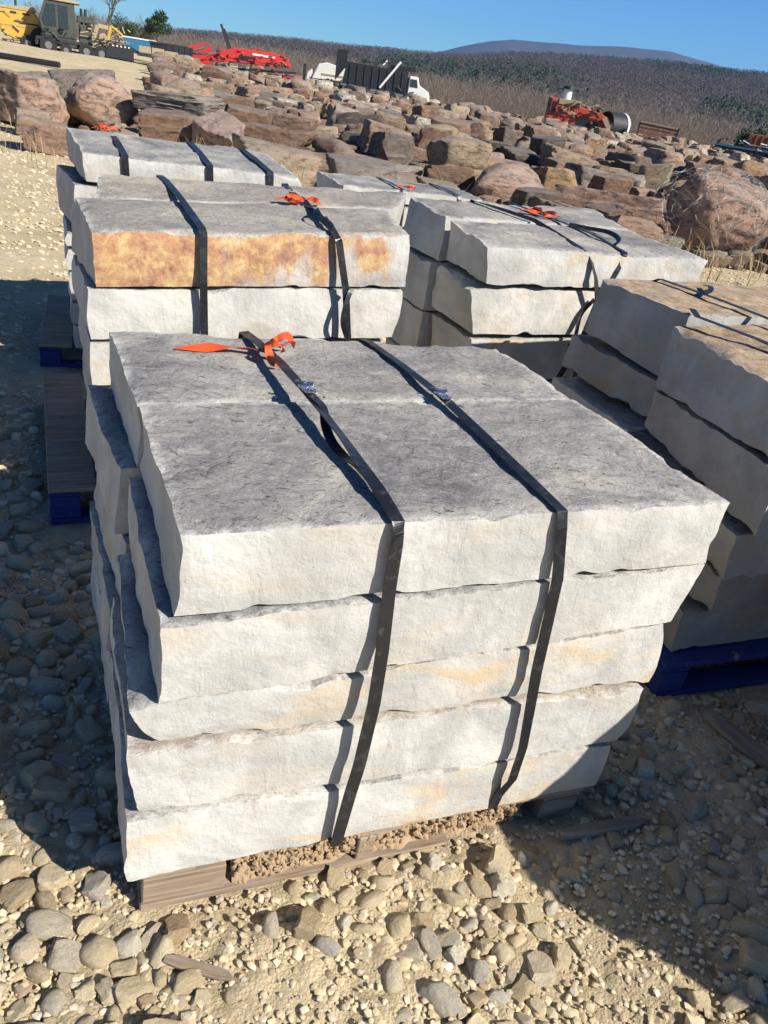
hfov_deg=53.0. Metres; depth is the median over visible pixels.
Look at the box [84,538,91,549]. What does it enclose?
gravel stone
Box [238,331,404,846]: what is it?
strap
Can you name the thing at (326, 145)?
boulder
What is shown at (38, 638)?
gravel stone
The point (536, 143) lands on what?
boulder
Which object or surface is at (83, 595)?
gravel stone
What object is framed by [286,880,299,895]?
gravel stone
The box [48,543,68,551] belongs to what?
gravel stone
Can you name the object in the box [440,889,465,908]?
gravel stone
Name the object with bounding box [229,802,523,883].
packed dirt
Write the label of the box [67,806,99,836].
gravel stone
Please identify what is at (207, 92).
boulder
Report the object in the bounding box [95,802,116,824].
gravel stone
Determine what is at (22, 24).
dump hauler
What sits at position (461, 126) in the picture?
boulder
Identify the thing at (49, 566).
gravel stone
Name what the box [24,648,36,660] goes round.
gravel stone
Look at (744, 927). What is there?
gravel stone
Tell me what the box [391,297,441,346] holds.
stone slab
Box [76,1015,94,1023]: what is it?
gravel stone
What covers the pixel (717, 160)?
boulder
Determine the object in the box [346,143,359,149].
boulder
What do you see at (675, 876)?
gravel stone
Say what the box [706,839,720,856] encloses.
gravel stone
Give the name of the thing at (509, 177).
boulder
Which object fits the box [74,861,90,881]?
gravel stone
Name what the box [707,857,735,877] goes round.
gravel stone
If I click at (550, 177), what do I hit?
boulder
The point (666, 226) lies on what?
boulder
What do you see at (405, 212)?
stone slab
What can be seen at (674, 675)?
pallet
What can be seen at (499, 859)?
gravel stone
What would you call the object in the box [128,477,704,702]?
stone slab
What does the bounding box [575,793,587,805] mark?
gravel stone
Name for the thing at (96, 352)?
stone slab
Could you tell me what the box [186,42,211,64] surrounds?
red boom
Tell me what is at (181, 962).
wood scrap
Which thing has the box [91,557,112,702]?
stone slab
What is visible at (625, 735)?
gravel stone
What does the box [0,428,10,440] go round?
gravel stone
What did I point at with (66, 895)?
gravel stone
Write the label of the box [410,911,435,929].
gravel stone
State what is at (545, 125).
boulder
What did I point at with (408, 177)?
boulder
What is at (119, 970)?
gravel stone
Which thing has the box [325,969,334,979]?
gravel stone
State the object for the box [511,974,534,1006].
gravel stone
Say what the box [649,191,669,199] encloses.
boulder
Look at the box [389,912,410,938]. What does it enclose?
gravel stone
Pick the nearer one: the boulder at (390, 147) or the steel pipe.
the boulder at (390, 147)
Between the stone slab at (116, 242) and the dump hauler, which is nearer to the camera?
the stone slab at (116, 242)
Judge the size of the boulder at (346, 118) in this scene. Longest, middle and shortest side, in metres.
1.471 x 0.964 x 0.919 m
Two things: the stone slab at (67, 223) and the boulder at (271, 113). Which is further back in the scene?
the boulder at (271, 113)
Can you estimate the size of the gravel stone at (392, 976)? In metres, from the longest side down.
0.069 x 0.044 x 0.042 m
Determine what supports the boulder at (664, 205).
on the ground
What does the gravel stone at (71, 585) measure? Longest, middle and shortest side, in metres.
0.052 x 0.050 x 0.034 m
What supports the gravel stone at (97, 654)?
on the ground
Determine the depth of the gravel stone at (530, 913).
1.87 m
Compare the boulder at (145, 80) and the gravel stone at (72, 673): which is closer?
the gravel stone at (72, 673)
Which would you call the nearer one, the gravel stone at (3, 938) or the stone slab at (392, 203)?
the gravel stone at (3, 938)
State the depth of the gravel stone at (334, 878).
1.88 m
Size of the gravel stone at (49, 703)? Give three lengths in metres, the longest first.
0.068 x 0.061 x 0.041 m
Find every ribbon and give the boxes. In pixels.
[91,124,120,131]
[174,332,295,366]
[276,193,320,204]
[396,184,415,188]
[519,207,561,217]
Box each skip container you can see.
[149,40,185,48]
[163,44,192,56]
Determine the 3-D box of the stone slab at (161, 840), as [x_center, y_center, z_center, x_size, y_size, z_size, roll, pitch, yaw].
[-0.071,0.550,2.070,1.250,0.246,0.590,-4,31,-23]
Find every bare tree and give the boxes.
[83,6,96,24]
[103,0,124,35]
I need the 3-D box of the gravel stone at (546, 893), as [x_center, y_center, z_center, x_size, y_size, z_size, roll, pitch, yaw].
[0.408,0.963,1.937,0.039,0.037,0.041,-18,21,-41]
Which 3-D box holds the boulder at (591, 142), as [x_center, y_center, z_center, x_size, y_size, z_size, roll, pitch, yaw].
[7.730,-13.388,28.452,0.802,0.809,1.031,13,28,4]
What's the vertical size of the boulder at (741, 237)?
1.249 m
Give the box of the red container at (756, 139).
[746,133,767,156]
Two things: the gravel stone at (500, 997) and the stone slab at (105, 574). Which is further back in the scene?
the stone slab at (105, 574)
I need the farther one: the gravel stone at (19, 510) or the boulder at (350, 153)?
the boulder at (350, 153)
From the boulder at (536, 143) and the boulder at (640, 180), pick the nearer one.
the boulder at (640, 180)
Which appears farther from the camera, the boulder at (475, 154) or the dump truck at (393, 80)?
the dump truck at (393, 80)
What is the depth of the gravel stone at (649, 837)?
2.11 m
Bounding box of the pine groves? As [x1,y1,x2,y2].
[359,44,767,128]
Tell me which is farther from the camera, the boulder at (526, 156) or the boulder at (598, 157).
the boulder at (598, 157)
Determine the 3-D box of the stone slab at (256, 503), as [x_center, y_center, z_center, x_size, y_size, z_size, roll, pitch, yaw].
[0.098,-0.068,1.787,1.224,0.175,0.624,-4,31,-22]
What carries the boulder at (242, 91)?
on the ground
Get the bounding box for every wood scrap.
[135,1015,148,1023]
[163,954,233,980]
[558,815,650,839]
[702,708,767,769]
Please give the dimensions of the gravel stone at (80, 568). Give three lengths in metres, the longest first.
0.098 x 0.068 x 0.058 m
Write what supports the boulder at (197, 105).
on the boulder at (135, 120)
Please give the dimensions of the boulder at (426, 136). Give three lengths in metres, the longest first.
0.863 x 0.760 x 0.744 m
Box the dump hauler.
[0,0,41,46]
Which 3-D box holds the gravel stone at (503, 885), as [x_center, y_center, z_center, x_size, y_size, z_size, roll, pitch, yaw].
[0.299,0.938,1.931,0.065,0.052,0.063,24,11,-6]
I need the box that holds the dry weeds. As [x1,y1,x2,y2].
[0,98,767,286]
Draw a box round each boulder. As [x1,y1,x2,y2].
[0,68,69,124]
[14,107,54,134]
[17,114,68,156]
[22,71,50,78]
[47,69,115,99]
[64,72,136,129]
[97,126,138,135]
[130,89,226,116]
[130,109,143,127]
[138,107,197,142]
[141,77,149,89]
[151,71,178,85]
[164,78,201,95]
[192,109,244,147]
[200,65,232,79]
[201,88,214,96]
[209,82,234,93]
[212,91,234,97]
[217,95,254,109]
[224,103,268,123]
[231,133,322,186]
[234,85,259,96]
[242,122,280,142]
[244,84,277,91]
[255,98,291,107]
[259,91,283,97]
[266,110,282,124]
[271,113,317,146]
[272,96,299,104]
[289,146,315,151]
[300,149,321,157]
[314,137,354,154]
[315,125,338,139]
[319,160,328,172]
[320,152,337,159]
[325,153,401,180]
[326,104,359,125]
[335,112,384,124]
[339,131,360,142]
[342,150,365,155]
[343,123,362,131]
[344,99,378,109]
[345,154,389,162]
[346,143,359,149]
[353,106,375,113]
[353,149,365,154]
[357,119,411,151]
[366,131,414,164]
[374,110,405,129]
[378,108,400,117]
[394,165,422,175]
[399,171,417,182]
[401,114,430,124]
[409,129,446,145]
[409,161,430,176]
[411,105,440,116]
[412,146,427,162]
[416,128,452,149]
[416,176,459,189]
[423,124,459,136]
[423,165,474,189]
[425,116,449,118]
[426,136,492,174]
[431,116,470,134]
[466,114,492,129]
[466,120,490,138]
[469,162,543,198]
[479,139,511,151]
[480,197,502,203]
[483,156,529,170]
[491,152,504,158]
[492,127,517,145]
[499,118,518,129]
[499,146,539,166]
[509,187,563,205]
[514,141,529,147]
[515,136,529,144]
[523,123,557,136]
[524,123,552,130]
[525,196,564,206]
[529,136,564,157]
[530,167,577,188]
[537,142,598,166]
[540,157,569,167]
[553,200,576,207]
[555,184,664,223]
[564,141,580,148]
[564,162,607,186]
[567,138,584,143]
[567,143,593,157]
[585,138,606,147]
[585,202,633,216]
[586,165,627,172]
[587,173,635,193]
[591,154,605,160]
[597,160,634,166]
[603,214,662,242]
[605,152,651,164]
[611,172,645,186]
[613,159,640,173]
[615,151,642,153]
[629,186,655,196]
[631,152,643,156]
[638,163,674,192]
[641,140,672,150]
[643,147,683,163]
[645,196,666,202]
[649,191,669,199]
[657,221,673,235]
[660,202,666,217]
[662,235,684,248]
[663,161,685,181]
[663,180,686,193]
[666,169,767,252]
[684,161,740,179]
[707,156,737,165]
[733,160,763,175]
[750,175,767,190]
[752,249,767,255]
[753,236,767,249]
[754,253,767,263]
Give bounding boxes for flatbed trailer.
[129,45,177,58]
[714,138,767,161]
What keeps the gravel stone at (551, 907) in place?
on the ground
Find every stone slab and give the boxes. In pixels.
[56,165,96,222]
[63,214,71,246]
[64,234,74,269]
[66,127,301,186]
[68,270,76,299]
[68,282,79,323]
[71,197,409,286]
[71,254,402,338]
[73,324,82,347]
[78,309,382,384]
[83,353,110,388]
[85,385,141,533]
[90,501,118,650]
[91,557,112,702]
[94,476,130,596]
[95,173,406,224]
[108,656,610,881]
[109,331,568,466]
[110,597,642,810]
[115,552,662,740]
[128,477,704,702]
[139,399,729,615]
[316,171,482,204]
[386,337,399,344]
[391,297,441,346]
[399,246,455,310]
[402,204,408,226]
[403,197,627,260]
[431,313,578,378]
[432,263,599,334]
[446,220,707,287]
[551,376,649,433]
[562,334,659,416]
[585,279,767,375]
[627,432,767,579]
[644,390,767,536]
[655,324,767,455]
[662,593,767,651]
[689,559,767,612]
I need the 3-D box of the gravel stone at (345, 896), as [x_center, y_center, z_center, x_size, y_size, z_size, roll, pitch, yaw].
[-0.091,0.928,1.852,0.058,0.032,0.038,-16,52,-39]
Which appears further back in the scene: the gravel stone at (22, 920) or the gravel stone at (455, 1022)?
the gravel stone at (22, 920)
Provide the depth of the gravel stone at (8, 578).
2.72 m
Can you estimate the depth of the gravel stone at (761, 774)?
2.36 m
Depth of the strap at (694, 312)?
2.61 m
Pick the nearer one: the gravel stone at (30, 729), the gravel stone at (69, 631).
the gravel stone at (30, 729)
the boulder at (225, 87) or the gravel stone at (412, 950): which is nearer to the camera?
the gravel stone at (412, 950)
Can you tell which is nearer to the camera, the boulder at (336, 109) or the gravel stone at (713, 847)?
the gravel stone at (713, 847)
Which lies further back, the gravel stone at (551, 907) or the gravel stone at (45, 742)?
the gravel stone at (45, 742)
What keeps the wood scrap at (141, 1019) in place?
on the ground
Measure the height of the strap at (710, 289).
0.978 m
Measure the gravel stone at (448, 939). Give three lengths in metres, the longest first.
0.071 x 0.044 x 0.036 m
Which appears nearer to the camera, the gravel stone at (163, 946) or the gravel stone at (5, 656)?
the gravel stone at (163, 946)
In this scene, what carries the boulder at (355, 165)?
on the ground
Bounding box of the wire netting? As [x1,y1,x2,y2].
[644,163,767,255]
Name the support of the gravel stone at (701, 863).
on the ground
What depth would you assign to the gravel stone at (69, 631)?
2.47 m
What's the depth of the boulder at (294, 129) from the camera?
16.75 m
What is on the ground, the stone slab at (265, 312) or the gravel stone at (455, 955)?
the gravel stone at (455, 955)
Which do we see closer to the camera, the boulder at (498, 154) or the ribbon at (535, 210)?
the ribbon at (535, 210)
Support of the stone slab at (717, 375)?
on the stone slab at (722, 463)
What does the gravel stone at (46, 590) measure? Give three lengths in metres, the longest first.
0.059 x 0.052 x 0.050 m
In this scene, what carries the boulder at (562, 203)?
on the ground
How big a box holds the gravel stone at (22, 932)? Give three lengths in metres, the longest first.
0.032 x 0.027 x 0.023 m
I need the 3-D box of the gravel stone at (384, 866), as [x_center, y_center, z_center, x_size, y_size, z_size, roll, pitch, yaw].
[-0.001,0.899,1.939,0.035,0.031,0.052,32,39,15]
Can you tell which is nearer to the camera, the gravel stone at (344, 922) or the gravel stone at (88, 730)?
the gravel stone at (344, 922)
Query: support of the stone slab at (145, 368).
on the stone slab at (108, 447)
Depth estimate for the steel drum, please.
60.80 m
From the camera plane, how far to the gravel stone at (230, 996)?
1.60 m
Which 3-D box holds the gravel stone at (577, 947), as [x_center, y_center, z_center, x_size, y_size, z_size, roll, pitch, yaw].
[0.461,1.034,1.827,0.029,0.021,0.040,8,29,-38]
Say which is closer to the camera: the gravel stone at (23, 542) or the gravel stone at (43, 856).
the gravel stone at (43, 856)
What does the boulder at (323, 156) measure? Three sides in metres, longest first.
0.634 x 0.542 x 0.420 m
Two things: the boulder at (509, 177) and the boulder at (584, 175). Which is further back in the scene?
the boulder at (584, 175)
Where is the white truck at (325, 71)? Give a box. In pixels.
[302,62,351,87]
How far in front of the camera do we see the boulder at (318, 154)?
14.78 m
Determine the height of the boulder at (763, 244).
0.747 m
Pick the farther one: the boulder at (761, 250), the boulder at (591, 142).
the boulder at (591, 142)
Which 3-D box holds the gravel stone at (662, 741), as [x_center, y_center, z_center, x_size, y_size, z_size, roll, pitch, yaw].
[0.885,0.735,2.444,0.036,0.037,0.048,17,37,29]
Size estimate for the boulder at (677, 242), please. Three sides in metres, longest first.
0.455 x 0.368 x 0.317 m
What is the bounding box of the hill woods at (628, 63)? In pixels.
[142,27,767,115]
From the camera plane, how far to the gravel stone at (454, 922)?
1.83 m
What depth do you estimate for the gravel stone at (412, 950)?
1.74 m
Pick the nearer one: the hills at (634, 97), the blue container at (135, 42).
the blue container at (135, 42)
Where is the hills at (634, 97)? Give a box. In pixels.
[239,39,767,141]
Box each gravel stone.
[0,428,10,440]
[0,479,14,491]
[0,520,14,540]
[0,566,8,573]
[0,573,16,585]
[0,600,29,623]
[0,641,10,662]
[0,705,9,722]
[0,723,11,750]
[0,819,17,830]
[0,855,22,885]
[0,878,35,912]
[0,922,11,929]
[0,933,6,947]
[0,947,4,960]
[2,596,20,604]
[2,619,25,640]
[4,423,22,433]
[4,470,18,480]
[4,683,17,701]
[4,998,32,1023]
[5,657,32,676]
[6,555,32,571]
[7,496,29,504]
[9,501,30,517]
[9,932,39,964]
[13,534,33,552]
[13,983,32,998]
[14,719,51,737]
[14,803,35,816]
[15,748,45,763]
[17,474,28,485]
[17,520,44,533]
[19,929,26,936]
[20,423,36,430]
[20,478,43,496]
[20,760,58,791]
[20,907,35,929]
[23,595,43,607]
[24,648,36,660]
[24,811,49,835]
[24,908,72,941]
[25,628,54,648]
[25,962,50,983]
[26,577,40,589]
[27,542,43,555]
[27,606,52,617]
[27,676,70,696]
[31,777,73,804]
[32,846,60,867]
[34,890,55,909]
[35,735,53,748]
[36,649,58,668]
[37,863,65,890]
[38,669,55,677]
[40,586,53,595]
[40,694,65,712]
[40,988,67,1016]
[43,562,55,571]
[43,1017,57,1023]
[44,589,68,605]
[47,717,61,727]
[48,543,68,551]
[50,610,78,626]
[50,754,78,770]
[52,550,69,562]
[53,644,72,657]
[54,619,84,644]
[55,972,76,991]
[56,726,73,739]
[56,853,65,862]
[58,886,73,903]
[58,906,72,916]
[60,660,89,682]
[61,580,78,592]
[65,702,80,726]
[65,832,84,849]
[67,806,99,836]
[69,546,85,554]
[70,559,91,577]
[72,601,95,619]
[73,714,105,744]
[74,590,89,601]
[74,677,94,694]
[74,791,86,807]
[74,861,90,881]
[75,575,90,586]
[75,977,96,1001]
[76,757,89,770]
[76,914,101,935]
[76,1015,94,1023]
[79,935,117,970]
[81,838,95,857]
[81,870,111,901]
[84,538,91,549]
[89,630,100,647]
[93,764,116,791]
[94,649,102,663]
[94,976,114,1006]
[95,745,107,757]
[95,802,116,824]
[95,841,123,865]
[98,833,113,846]
[99,896,112,907]
[105,1004,119,1022]
[109,957,136,980]
[110,925,121,936]
[111,975,153,1011]
[114,808,118,824]
[115,929,141,959]
[130,1016,143,1023]
[136,951,146,966]
[137,993,154,1010]
[141,922,165,950]
[144,1004,161,1018]
[150,935,174,970]
[153,970,166,987]
[158,986,171,996]
[158,1013,170,1018]
[165,913,191,944]
[172,968,203,994]
[177,994,186,1006]
[191,988,211,1006]
[223,986,238,1004]
[261,910,278,938]
[285,905,302,921]
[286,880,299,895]
[294,905,322,942]
[301,892,319,900]
[313,935,339,957]
[316,898,336,916]
[325,865,344,890]
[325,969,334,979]
[336,887,356,905]
[337,913,352,931]
[352,923,375,936]
[353,947,369,959]
[356,868,369,879]
[356,890,385,909]
[371,875,394,889]
[376,857,392,875]
[383,960,402,993]
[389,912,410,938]
[394,1007,410,1023]
[395,939,421,961]
[400,859,418,873]
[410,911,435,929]
[416,864,432,879]
[417,899,431,912]
[417,926,441,961]
[418,981,465,1021]
[420,852,441,871]
[436,928,461,948]
[440,866,449,873]
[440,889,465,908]
[443,944,466,966]
[446,1020,463,1023]
[449,911,458,928]
[454,881,465,895]
[455,980,468,993]
[457,1003,467,1021]
[461,917,478,933]
[466,859,479,876]
[466,875,491,898]
[468,959,488,984]
[468,991,486,1010]
[469,1008,480,1017]
[476,938,493,955]
[477,913,489,923]
[477,920,497,939]
[484,843,511,876]
[484,898,501,911]
[487,990,510,1004]
[489,872,515,897]
[491,942,514,964]
[497,903,516,920]
[505,965,516,984]
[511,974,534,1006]
[515,1012,531,1023]
[516,850,531,868]
[521,903,542,923]
[522,843,538,854]
[525,995,546,1019]
[526,950,555,987]
[531,922,551,943]
[538,1021,549,1023]
[539,888,554,900]
[545,900,557,915]
[551,943,571,972]
[557,867,582,886]
[570,937,584,954]
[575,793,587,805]
[580,787,587,795]
[582,799,610,820]
[594,773,604,786]
[603,783,617,798]
[605,831,623,849]
[607,889,620,902]
[610,740,629,755]
[610,773,624,787]
[617,729,629,739]
[619,755,635,772]
[627,749,643,760]
[633,728,653,739]
[636,758,654,778]
[636,785,653,800]
[639,693,649,703]
[639,744,657,761]
[641,829,656,845]
[657,736,668,749]
[657,770,676,785]
[657,825,676,844]
[659,699,681,713]
[659,811,675,828]
[665,865,685,892]
[670,763,688,777]
[673,965,680,975]
[680,796,707,821]
[684,878,703,909]
[686,990,711,1011]
[694,858,707,868]
[701,886,726,903]
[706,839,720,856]
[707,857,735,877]
[708,918,719,930]
[714,831,731,844]
[714,964,733,976]
[717,904,734,920]
[718,753,730,764]
[718,980,738,993]
[718,988,749,1013]
[720,695,735,709]
[721,768,737,781]
[726,889,747,911]
[729,834,747,851]
[729,915,767,944]
[731,763,745,776]
[733,712,744,725]
[738,937,767,980]
[739,825,754,841]
[741,810,749,817]
[743,701,767,716]
[745,858,758,876]
[746,1012,767,1023]
[747,976,767,1005]
[749,725,767,743]
[750,791,765,807]
[754,768,767,783]
[756,849,767,866]
[762,787,767,800]
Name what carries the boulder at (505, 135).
on the ground
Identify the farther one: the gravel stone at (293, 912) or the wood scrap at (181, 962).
the gravel stone at (293, 912)
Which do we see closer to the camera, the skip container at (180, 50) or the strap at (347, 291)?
the strap at (347, 291)
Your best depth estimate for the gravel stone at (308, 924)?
1.73 m
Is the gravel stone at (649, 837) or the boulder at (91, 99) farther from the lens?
the boulder at (91, 99)
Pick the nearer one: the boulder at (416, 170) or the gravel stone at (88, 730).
the gravel stone at (88, 730)
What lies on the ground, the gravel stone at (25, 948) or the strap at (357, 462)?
the gravel stone at (25, 948)
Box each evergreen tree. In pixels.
[109,12,137,37]
[125,22,155,39]
[144,9,173,41]
[734,127,767,146]
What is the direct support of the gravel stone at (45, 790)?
on the ground
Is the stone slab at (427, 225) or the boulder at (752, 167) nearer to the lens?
the stone slab at (427, 225)
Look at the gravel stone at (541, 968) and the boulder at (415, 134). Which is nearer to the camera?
the gravel stone at (541, 968)
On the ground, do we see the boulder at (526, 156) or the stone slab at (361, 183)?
the boulder at (526, 156)
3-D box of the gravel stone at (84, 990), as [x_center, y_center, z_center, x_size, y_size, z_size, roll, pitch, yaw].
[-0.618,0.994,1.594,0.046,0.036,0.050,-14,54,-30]
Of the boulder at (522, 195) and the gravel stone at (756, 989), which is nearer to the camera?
the gravel stone at (756, 989)
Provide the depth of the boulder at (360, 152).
16.64 m
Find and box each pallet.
[38,295,82,367]
[43,374,95,523]
[136,787,583,910]
[639,637,767,696]
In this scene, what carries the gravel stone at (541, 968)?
on the ground
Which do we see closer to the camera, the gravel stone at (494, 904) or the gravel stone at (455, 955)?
the gravel stone at (455, 955)
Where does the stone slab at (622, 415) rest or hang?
on the stone slab
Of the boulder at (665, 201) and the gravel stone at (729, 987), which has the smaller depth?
the gravel stone at (729, 987)
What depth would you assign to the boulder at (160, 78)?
22.60 m
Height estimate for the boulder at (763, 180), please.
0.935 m
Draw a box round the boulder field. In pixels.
[67,52,767,273]
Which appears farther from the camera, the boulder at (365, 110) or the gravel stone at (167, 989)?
the boulder at (365, 110)
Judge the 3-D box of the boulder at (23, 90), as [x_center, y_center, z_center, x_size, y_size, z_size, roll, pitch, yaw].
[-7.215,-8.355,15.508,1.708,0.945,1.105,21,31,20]
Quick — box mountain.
[432,40,747,72]
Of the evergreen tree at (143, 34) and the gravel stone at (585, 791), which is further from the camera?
the evergreen tree at (143, 34)
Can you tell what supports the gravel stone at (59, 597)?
on the ground
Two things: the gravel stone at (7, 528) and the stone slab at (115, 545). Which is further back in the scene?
the gravel stone at (7, 528)
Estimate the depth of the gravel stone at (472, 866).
1.96 m
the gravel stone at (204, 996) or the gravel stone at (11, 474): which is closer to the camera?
the gravel stone at (204, 996)
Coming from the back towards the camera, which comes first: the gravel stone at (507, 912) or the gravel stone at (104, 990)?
the gravel stone at (507, 912)
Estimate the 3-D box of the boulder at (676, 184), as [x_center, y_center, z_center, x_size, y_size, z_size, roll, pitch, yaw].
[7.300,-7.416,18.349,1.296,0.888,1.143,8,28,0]
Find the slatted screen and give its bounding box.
[636,120,679,137]
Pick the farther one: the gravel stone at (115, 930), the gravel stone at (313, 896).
the gravel stone at (313, 896)
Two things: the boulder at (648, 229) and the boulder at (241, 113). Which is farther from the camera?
the boulder at (241, 113)
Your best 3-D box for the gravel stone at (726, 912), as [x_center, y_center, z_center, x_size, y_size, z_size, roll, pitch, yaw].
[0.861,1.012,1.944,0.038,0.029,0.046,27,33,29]
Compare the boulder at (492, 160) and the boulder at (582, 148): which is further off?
the boulder at (582, 148)
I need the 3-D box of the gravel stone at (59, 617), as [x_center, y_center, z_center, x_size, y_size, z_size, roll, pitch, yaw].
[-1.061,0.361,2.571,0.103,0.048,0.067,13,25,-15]
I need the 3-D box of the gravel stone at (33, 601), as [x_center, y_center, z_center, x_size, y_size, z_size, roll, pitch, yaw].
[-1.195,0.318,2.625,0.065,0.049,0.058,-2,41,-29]
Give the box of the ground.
[0,29,767,1023]
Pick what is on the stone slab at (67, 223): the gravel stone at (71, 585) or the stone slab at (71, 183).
the stone slab at (71, 183)
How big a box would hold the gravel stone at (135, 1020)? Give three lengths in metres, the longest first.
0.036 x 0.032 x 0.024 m
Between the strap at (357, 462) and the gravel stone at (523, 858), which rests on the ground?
the gravel stone at (523, 858)
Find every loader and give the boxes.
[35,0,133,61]
[542,86,612,131]
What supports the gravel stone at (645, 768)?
on the ground
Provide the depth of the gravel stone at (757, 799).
2.27 m
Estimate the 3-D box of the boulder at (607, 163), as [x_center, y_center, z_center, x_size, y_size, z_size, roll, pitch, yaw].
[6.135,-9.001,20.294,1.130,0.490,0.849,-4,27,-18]
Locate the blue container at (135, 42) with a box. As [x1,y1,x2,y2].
[118,35,156,54]
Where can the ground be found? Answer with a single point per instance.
(128, 77)
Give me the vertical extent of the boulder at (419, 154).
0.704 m
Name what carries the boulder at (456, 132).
on the ground
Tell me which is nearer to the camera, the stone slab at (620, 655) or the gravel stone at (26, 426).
the stone slab at (620, 655)
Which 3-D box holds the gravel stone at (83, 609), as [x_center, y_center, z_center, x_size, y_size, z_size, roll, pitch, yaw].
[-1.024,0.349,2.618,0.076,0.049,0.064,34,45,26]
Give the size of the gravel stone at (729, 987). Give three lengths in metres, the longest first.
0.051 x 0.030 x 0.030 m
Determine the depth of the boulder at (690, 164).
19.52 m
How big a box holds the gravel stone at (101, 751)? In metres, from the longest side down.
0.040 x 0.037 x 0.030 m
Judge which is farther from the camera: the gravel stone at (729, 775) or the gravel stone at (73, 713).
the gravel stone at (729, 775)
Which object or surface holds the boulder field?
on the ground
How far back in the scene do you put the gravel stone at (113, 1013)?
1.55 m
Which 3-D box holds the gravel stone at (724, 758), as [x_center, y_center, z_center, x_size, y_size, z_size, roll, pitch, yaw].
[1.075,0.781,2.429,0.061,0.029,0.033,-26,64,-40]
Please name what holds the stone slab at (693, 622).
on the pallet at (674, 675)
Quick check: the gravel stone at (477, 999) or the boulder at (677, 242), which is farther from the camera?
the boulder at (677, 242)
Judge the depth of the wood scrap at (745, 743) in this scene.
2.48 m
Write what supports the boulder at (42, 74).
on the ground
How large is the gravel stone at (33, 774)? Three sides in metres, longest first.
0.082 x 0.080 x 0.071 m
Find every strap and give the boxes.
[107,131,129,175]
[156,175,207,334]
[186,141,213,181]
[238,147,273,185]
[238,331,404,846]
[281,183,353,341]
[359,339,567,808]
[376,177,405,226]
[428,183,461,200]
[470,199,598,377]
[505,201,627,376]
[652,279,767,319]
[689,308,767,344]
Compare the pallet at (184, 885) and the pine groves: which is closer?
the pallet at (184, 885)
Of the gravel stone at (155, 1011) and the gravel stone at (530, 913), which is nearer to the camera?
the gravel stone at (155, 1011)
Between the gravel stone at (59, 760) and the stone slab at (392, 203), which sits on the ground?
the gravel stone at (59, 760)
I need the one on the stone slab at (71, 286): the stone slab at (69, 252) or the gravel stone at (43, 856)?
the stone slab at (69, 252)
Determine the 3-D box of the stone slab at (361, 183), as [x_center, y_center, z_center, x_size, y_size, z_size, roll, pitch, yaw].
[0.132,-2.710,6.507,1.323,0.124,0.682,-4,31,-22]
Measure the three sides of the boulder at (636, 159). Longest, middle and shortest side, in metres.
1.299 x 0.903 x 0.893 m
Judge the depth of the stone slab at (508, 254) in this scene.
3.71 m
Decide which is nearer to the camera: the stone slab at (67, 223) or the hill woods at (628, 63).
the stone slab at (67, 223)
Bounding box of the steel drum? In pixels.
[602,111,631,132]
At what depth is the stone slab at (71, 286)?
4.26 m
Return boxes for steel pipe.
[0,52,60,67]
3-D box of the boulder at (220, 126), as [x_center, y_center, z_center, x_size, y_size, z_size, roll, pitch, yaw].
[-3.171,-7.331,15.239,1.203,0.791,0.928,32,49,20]
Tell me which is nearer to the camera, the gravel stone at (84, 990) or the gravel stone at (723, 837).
the gravel stone at (84, 990)
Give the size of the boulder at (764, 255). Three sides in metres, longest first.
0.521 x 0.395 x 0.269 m
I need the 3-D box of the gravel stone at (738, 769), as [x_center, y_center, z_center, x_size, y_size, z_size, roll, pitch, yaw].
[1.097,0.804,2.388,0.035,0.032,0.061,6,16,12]
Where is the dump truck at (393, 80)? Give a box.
[335,49,428,101]
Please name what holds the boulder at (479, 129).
on the ground
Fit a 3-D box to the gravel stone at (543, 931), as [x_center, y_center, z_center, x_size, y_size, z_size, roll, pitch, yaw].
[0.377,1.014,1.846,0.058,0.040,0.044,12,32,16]
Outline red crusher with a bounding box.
[193,24,299,78]
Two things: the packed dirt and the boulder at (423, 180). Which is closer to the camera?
the packed dirt
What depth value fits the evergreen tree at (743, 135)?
63.07 m
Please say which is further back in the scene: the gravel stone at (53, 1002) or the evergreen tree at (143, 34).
the evergreen tree at (143, 34)
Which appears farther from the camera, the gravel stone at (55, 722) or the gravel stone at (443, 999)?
the gravel stone at (55, 722)
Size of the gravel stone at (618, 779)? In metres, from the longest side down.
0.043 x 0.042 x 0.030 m
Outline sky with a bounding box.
[0,0,767,73]
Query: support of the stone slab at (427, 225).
on the stone slab at (418, 288)
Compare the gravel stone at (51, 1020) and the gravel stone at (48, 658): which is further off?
the gravel stone at (48, 658)
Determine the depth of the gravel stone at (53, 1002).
1.55 m
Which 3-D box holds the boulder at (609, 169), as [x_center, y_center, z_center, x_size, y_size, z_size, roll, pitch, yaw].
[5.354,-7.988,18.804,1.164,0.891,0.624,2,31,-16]
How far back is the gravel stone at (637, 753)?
2.36 m
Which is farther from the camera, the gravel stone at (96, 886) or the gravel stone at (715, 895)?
the gravel stone at (715, 895)
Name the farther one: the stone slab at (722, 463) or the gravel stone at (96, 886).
the stone slab at (722, 463)
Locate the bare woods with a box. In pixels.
[21,0,765,147]
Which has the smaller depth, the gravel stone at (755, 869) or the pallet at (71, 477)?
the gravel stone at (755, 869)

